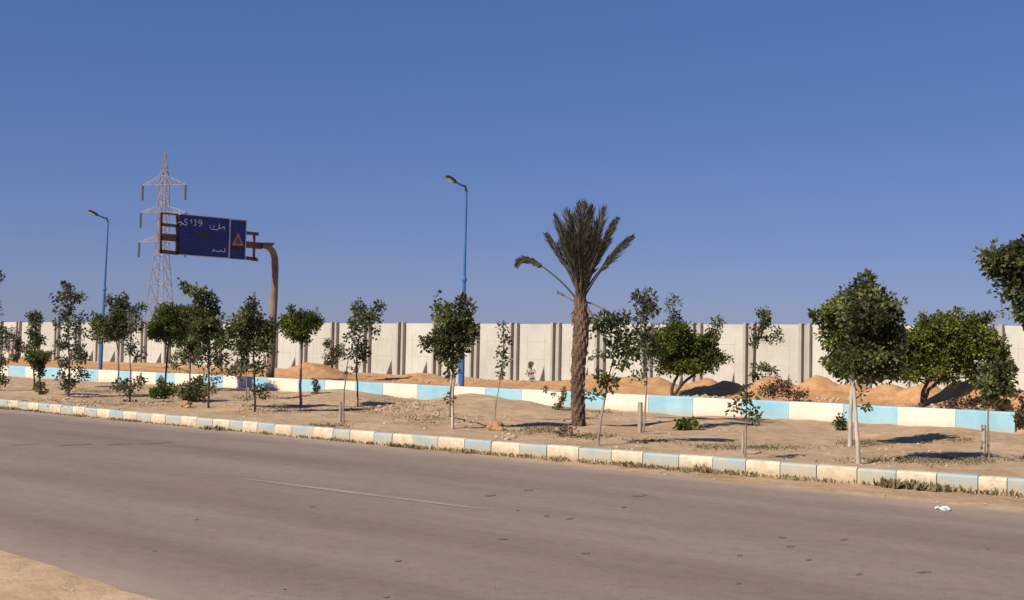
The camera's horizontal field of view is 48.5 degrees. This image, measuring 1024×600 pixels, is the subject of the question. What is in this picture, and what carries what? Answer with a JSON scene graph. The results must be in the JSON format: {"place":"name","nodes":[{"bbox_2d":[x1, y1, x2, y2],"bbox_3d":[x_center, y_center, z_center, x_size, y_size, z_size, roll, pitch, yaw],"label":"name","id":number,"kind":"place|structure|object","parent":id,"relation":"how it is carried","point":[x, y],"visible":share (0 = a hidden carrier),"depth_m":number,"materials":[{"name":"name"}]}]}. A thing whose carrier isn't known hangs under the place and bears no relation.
{"place":"outdoors","nodes":[
{"label":"outdoors","id":0,"kind":"place"},
{"bbox_2d":[0,550,155,599],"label":"road shoulder","id":1,"kind":"object","parent":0,"point":[23,578],"visible":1,"depth_m":8.35},
{"bbox_2d":[137,153,186,320],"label":"power pylon","id":2,"kind":"object","parent":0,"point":[169,184],"visible":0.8,"depth_m":313.47,"materials":[{"name":"metal"}]},
{"bbox_2d":[0,409,1023,599],"bbox_3d":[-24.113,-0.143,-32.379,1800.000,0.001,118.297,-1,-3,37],"label":"road","id":3,"kind":"structure","parent":0,"point":[96,507],"depth_m":11.55,"materials":[{"name":"grey asphalt"}]},
{"bbox_2d":[0,447,488,509],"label":"lane line","id":4,"kind":"object","parent":3,"relation":"on","point":[370,494],"visible":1,"depth_m":14.00,"materials":[{"name":"paint"}]},
{"bbox_2d":[20,442,988,597],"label":"tar patches","id":5,"kind":"object","parent":3,"relation":"on","point":[638,495],"visible":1,"depth_m":12.61,"materials":[{"name":"black asphalt"}]},
{"bbox_2d":[935,506,950,510],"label":"plastic litter","id":6,"kind":"object","parent":3,"relation":"on","point":[944,508],"visible":1,"depth_m":13.57,"materials":[{"name":"white plastic"}]},
{"bbox_2d":[0,357,1023,477],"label":"verge soil","id":7,"kind":"structure","parent":0,"point":[900,438],"depth_m":28.00,"materials":[{"name":"brown soil"}]},
{"bbox_2d":[0,270,10,388],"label":"young tree","id":8,"kind":"object","parent":7,"relation":"on","point":[2,362],"visible":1,"depth_m":37.31,"materials":[{"name":"green plant"}]},
{"bbox_2d":[0,327,19,358],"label":"wall shrub","id":9,"kind":"object","parent":7,"relation":"on","point":[9,334],"visible":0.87,"depth_m":66.58,"materials":[{"name":"green plant"}]},
{"bbox_2d":[9,331,28,362],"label":"dry sapling","id":10,"kind":"object","parent":7,"relation":"on","point":[16,347],"visible":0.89,"depth_m":60.66,"materials":[{"name":"green plant"}]},
{"bbox_2d":[23,309,48,386],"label":"young tree","id":11,"kind":"object","parent":7,"relation":"on","point":[33,318],"visible":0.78,"depth_m":40.07,"materials":[{"name":"green plant"}]},
{"bbox_2d":[21,348,55,394],"bbox_3d":[-14.296,2.212,34.279,1.136,1.522,0.992,-1,-3,37],"label":"fan shaped shrub","id":12,"kind":"object","parent":7,"relation":"on","point":[36,360],"visible":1,"depth_m":34.24,"materials":[{"name":"green plant"}]},
{"bbox_2d":[48,280,92,395],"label":"young tree","id":13,"kind":"object","parent":7,"relation":"on","point":[66,294],"visible":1,"depth_m":33.99,"materials":[{"name":"green plant"}]},
{"bbox_2d":[88,210,108,369],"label":"street lamp","id":14,"kind":"object","parent":7,"relation":"on","point":[104,289],"visible":0.84,"depth_m":49.71,"materials":[{"name":"metal"}]},
{"bbox_2d":[86,291,133,392],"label":"umbrella tree","id":15,"kind":"object","parent":7,"relation":"on","point":[107,327],"visible":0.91,"depth_m":37.36,"materials":[{"name":"green plant"}]},
{"bbox_2d":[109,300,148,401],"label":"young tree","id":16,"kind":"object","parent":7,"relation":"on","point":[123,385],"visible":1,"depth_m":31.84,"materials":[{"name":"green plant"}]},
{"bbox_2d":[146,376,177,398],"bbox_3d":[-10.359,2.608,33.605,0.933,0.837,0.732,1,-3,5],"label":"shrub","id":17,"kind":"object","parent":7,"relation":"on","point":[163,389],"visible":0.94,"depth_m":33.52,"materials":[{"name":"green plant"}]},
{"bbox_2d":[145,301,192,379],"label":"umbrella tree","id":18,"kind":"object","parent":7,"relation":"on","point":[166,326],"visible":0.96,"depth_m":38.57,"materials":[{"name":"green plant"}]},
{"bbox_2d":[180,400,191,407],"bbox_3d":[-8.321,2.682,29.056,0.292,0.233,0.419,2,-3,-8],"label":"earth clod","id":19,"kind":"object","parent":7,"relation":"on","point":[186,404],"visible":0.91,"depth_m":28.95,"materials":[{"name":"brown soil"}]},
{"bbox_2d":[164,303,210,382],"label":"young tree","id":20,"kind":"object","parent":7,"relation":"on","point":[190,349],"visible":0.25,"depth_m":40.65,"materials":[{"name":"green plant"}]},
{"bbox_2d":[170,373,212,401],"bbox_3d":[-9.062,2.528,32.276,1.189,1.012,0.967,-1,-3,37],"label":"shrub","id":21,"kind":"object","parent":7,"relation":"on","point":[194,390],"visible":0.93,"depth_m":32.15,"materials":[{"name":"green plant"}]},
{"bbox_2d":[177,277,242,407],"bbox_3d":[-7.681,1.151,29.026,1.760,3.452,0.986,1,-3,1],"label":"young tree","id":22,"kind":"object","parent":7,"relation":"on","point":[203,317],"visible":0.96,"depth_m":28.95,"materials":[{"name":"green plant"}]},
{"bbox_2d":[157,212,278,377],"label":"overhead road sign","id":23,"kind":"object","parent":7,"relation":"on","point":[208,236],"visible":0.94,"depth_m":41.54,"materials":[{"name":"metal"}]},
{"bbox_2d":[233,339,252,400],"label":"young tree","id":24,"kind":"object","parent":7,"relation":"on","point":[246,399],"visible":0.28,"depth_m":33.03,"materials":[{"name":"green plant"}]},
{"bbox_2d":[222,290,280,411],"bbox_3d":[-6.503,1.314,28.118,1.414,3.133,1.139,2,-3,-25],"label":"young tree","id":25,"kind":"object","parent":7,"relation":"on","point":[247,326],"visible":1,"depth_m":27.99,"materials":[{"name":"green plant"}]},
{"bbox_2d":[272,303,325,405],"bbox_3d":[-5.688,1.533,30.858,1.414,2.913,1.254,-1,-3,37],"label":"umbrella tree","id":26,"kind":"object","parent":7,"relation":"on","point":[298,325],"visible":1,"depth_m":30.70,"materials":[{"name":"green plant"}]},
{"bbox_2d":[311,378,321,394],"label":"climbing weed","id":27,"kind":"object","parent":7,"relation":"on","point":[316,388],"visible":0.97,"depth_m":34.65,"materials":[{"name":"green plant"}]},
{"bbox_2d":[321,337,347,367],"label":"wall shrub","id":28,"kind":"object","parent":7,"relation":"on","point":[333,351],"visible":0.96,"depth_m":49.94,"materials":[{"name":"green plant"}]},
{"bbox_2d":[338,401,341,421],"bbox_3d":[-3.776,2.527,24.991,0.084,0.600,0.089,-1,-3,37],"label":"wooden stake","id":29,"kind":"object","parent":7,"relation":"on","point":[340,412],"visible":0.84,"depth_m":24.98,"materials":[{"name":"beige wood"}]},
{"bbox_2d":[339,343,357,423],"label":"bare sapling","id":30,"kind":"object","parent":7,"relation":"on","point":[346,372],"visible":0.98,"depth_m":23.98,"materials":[{"name":"green plant"}]},
{"bbox_2d":[342,297,386,406],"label":"young tree","id":31,"kind":"object","parent":7,"relation":"on","point":[369,316],"visible":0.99,"depth_m":31.86,"materials":[{"name":"green plant"}]},
{"bbox_2d":[416,289,479,428],"bbox_3d":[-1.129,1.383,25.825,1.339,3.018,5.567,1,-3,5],"label":"young tree","id":32,"kind":"object","parent":7,"relation":"on","point":[457,335],"visible":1,"depth_m":23.55,"materials":[{"name":"green plant"}]},
{"bbox_2d":[445,175,467,385],"bbox_3d":[-1.860,-0.469,37.316,0.340,7.145,1.239,-1,-3,37],"label":"street lamp","id":33,"kind":"object","parent":7,"relation":"on","point":[460,378],"visible":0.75,"depth_m":37.62,"materials":[{"name":"metal"}]},
{"bbox_2d":[486,419,504,430],"bbox_3d":[-0.352,2.652,23.836,0.516,0.311,0.369,-1,-3,37],"label":"earth clod","id":34,"kind":"object","parent":7,"relation":"on","point":[495,425],"visible":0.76,"depth_m":23.72,"materials":[{"name":"brown soil"}]},
{"bbox_2d":[494,320,512,418],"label":"bare sapling","id":35,"kind":"object","parent":7,"relation":"on","point":[504,352],"visible":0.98,"depth_m":26.53,"materials":[{"name":"green plant"}]},
{"bbox_2d":[0,365,1016,432],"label":"retaining wall","id":36,"kind":"structure","parent":7,"relation":"on","point":[1000,421],"depth_m":31.89,"materials":[{"name":"beige paint"}]},
{"bbox_2d":[0,321,1023,389],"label":"boundary wall","id":37,"kind":"structure","parent":7,"relation":"on","point":[546,349],"depth_m":52.00,"materials":[{"name":"concrete"}]},
{"bbox_2d":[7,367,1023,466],"bbox_3d":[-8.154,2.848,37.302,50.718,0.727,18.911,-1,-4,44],"label":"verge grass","id":38,"kind":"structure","parent":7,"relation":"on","point":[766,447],"depth_m":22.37,"materials":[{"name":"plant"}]},
{"bbox_2d":[63,377,984,466],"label":"scattered stones","id":39,"kind":"object","parent":7,"relation":"on","point":[514,436],"visible":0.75,"depth_m":29.39,"materials":[{"name":"beige stone"}]},
{"bbox_2d":[525,361,535,381],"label":"wall sprig","id":40,"kind":"object","parent":7,"relation":"on","point":[530,364],"depth_m":49.71,"materials":[{"name":"green plant"}]},
{"bbox_2d":[541,385,566,409],"bbox_3d":[1.100,2.636,30.020,0.736,0.774,0.310,1,-3,3],"label":"climbing weed","id":41,"kind":"object","parent":7,"relation":"on","point":[561,399],"visible":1,"depth_m":29.97,"materials":[{"name":"green plant"}]},
{"bbox_2d":[553,420,579,436],"bbox_3d":[1.061,2.551,22.215,0.529,0.458,0.346,1,-3,-2],"label":"dry weed plant","id":42,"kind":"object","parent":7,"relation":"on","point":[563,429],"visible":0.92,"depth_m":22.20,"materials":[{"name":"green plant"}]},
{"bbox_2d":[514,197,635,426],"bbox_3d":[1.448,0.309,25.017,2.097,5.221,2.082,3,-3,-41],"label":"date palm","id":43,"kind":"object","parent":7,"relation":"on","point":[581,246],"visible":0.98,"depth_m":24.92,"materials":[{"name":"green plant"}]},
{"bbox_2d":[580,307,644,445],"bbox_3d":[1.796,1.418,20.219,1.138,2.588,0.638,1,-3,9],"label":"young tree","id":44,"kind":"object","parent":7,"relation":"on","point":[614,321],"visible":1,"depth_m":20.18,"materials":[{"name":"green plant"}]},
{"bbox_2d":[637,402,642,432],"bbox_3d":[2.658,2.506,23.602,0.118,0.771,0.128,-1,-3,37],"label":"wooden stake","id":45,"kind":"object","parent":7,"relation":"on","point":[640,417],"visible":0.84,"depth_m":23.57,"materials":[{"name":"beige wood"}]},
{"bbox_2d":[627,287,661,431],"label":"young tree","id":46,"kind":"object","parent":7,"relation":"on","point":[645,336],"visible":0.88,"depth_m":24.23,"materials":[{"name":"green plant"}]},
{"bbox_2d":[672,416,699,430],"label":"ground plant","id":47,"kind":"object","parent":7,"relation":"on","point":[686,424],"visible":0.96,"depth_m":24.82,"materials":[{"name":"green plant"}]},
{"bbox_2d":[644,292,733,395],"bbox_3d":[5.300,1.407,34.409,2.244,3.285,2.262,-1,-3,37],"label":"spreading bush","id":48,"kind":"object","parent":7,"relation":"on","point":[678,351],"visible":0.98,"depth_m":34.16,"materials":[{"name":"green plant"}]},
{"bbox_2d":[741,430,743,453],"bbox_3d":[3.833,2.438,18.919,0.060,0.533,0.084,-1,-3,37],"label":"wooden stake","id":49,"kind":"object","parent":7,"relation":"on","point":[742,441],"visible":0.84,"depth_m":18.91,"materials":[{"name":"beige wood"}]},
{"bbox_2d":[725,383,764,457],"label":"young sapling","id":50,"kind":"object","parent":7,"relation":"on","point":[745,401],"visible":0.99,"depth_m":18.15,"materials":[{"name":"green plant"}]},
{"bbox_2d":[746,305,784,381],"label":"young tree","id":51,"kind":"object","parent":7,"relation":"on","point":[765,317],"visible":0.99,"depth_m":35.95,"materials":[{"name":"green plant"}]},
{"bbox_2d":[755,374,809,400],"bbox_3d":[7.429,2.518,31.325,1.512,0.965,0.822,1,-3,3],"label":"dry bush","id":52,"kind":"object","parent":7,"relation":"on","point":[772,390],"visible":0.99,"depth_m":31.25,"materials":[{"name":"brown plant"}]},
{"bbox_2d":[805,291,870,446],"bbox_3d":[6.042,1.323,20.921,1.307,2.993,0.974,1,-3,-7],"label":"round crowned tree","id":53,"kind":"object","parent":7,"relation":"on","point":[833,332],"visible":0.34,"depth_m":20.90,"materials":[{"name":"green plant"}]},
{"bbox_2d":[831,412,847,430],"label":"ground plant","id":54,"kind":"object","parent":7,"relation":"on","point":[840,424],"visible":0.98,"depth_m":25.73,"materials":[{"name":"green plant"}]},
{"bbox_2d":[824,268,911,463],"bbox_3d":[5.513,1.082,17.617,1.271,3.186,1.410,-1,-3,37],"label":"round crowned tree","id":55,"kind":"object","parent":7,"relation":"on","point":[880,336],"visible":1,"depth_m":17.51,"materials":[{"name":"green plant"}]},
{"bbox_2d":[891,305,1017,407],"bbox_3d":[11.558,1.554,29.870,3.381,2.866,1.594,1,-3,2],"label":"spreading tree","id":56,"kind":"object","parent":7,"relation":"on","point":[939,343],"visible":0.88,"depth_m":29.61,"materials":[{"name":"green plant"}]},
{"bbox_2d":[937,392,1016,411],"bbox_3d":[11.313,2.526,27.642,1.939,0.589,0.932,1,-3,1],"label":"dry bush","id":57,"kind":"object","parent":7,"relation":"on","point":[972,402],"visible":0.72,"depth_m":27.64,"materials":[{"name":"brown plant"}]},
{"bbox_2d":[980,425,985,456],"bbox_3d":[7.874,2.433,19.024,0.130,0.690,0.088,2,-3,-23],"label":"wooden stake","id":58,"kind":"object","parent":7,"relation":"on","point":[983,442],"visible":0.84,"depth_m":19.00,"materials":[{"name":"beige wood"}]},
{"bbox_2d":[972,355,1020,456],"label":"young tree","id":59,"kind":"object","parent":7,"relation":"on","point":[997,381],"visible":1,"depth_m":18.96,"materials":[{"name":"green plant"}]},
{"bbox_2d":[972,234,1023,330],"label":"tree","id":60,"kind":"object","parent":7,"relation":"on","point":[1006,263],"visible":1,"depth_m":17.62,"materials":[{"name":"green plant"}]},
{"bbox_2d":[1011,388,1023,429],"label":"dry bush","id":61,"kind":"object","parent":7,"relation":"on","point":[1019,415],"visible":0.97,"depth_m":26.10,"materials":[{"name":"brown plant"}]},
{"bbox_2d":[0,0,1023,325],"label":"sky","id":62,"kind":"structure","parent":0,"point":[755,154],"materials":[{"name":"blue"}]},
{"bbox_2d":[359,443,1023,511],"bbox_3d":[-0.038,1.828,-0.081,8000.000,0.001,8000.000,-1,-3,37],"label":"ground","id":63,"kind":"structure","parent":0,"point":[999,502],"depth_m":15.94,"materials":[{"name":"soil"}]},
{"bbox_2d":[0,406,1022,497],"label":"kerb weeds","id":64,"kind":"object","parent":63,"relation":"on","point":[917,485],"visible":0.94,"depth_m":18.20,"materials":[{"name":"green plant"}]},
{"bbox_2d":[0,399,1023,496],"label":"kerb","id":65,"kind":"structure","parent":63,"relation":"on","point":[840,473],"depth_m":19.00,"materials":[{"name":"beige paint"}]},
{"bbox_2d":[71,439,1018,590],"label":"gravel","id":66,"kind":"structure","parent":63,"relation":"on","point":[666,474],"depth_m":15.91,"materials":[{"name":"stone"}]}
]}

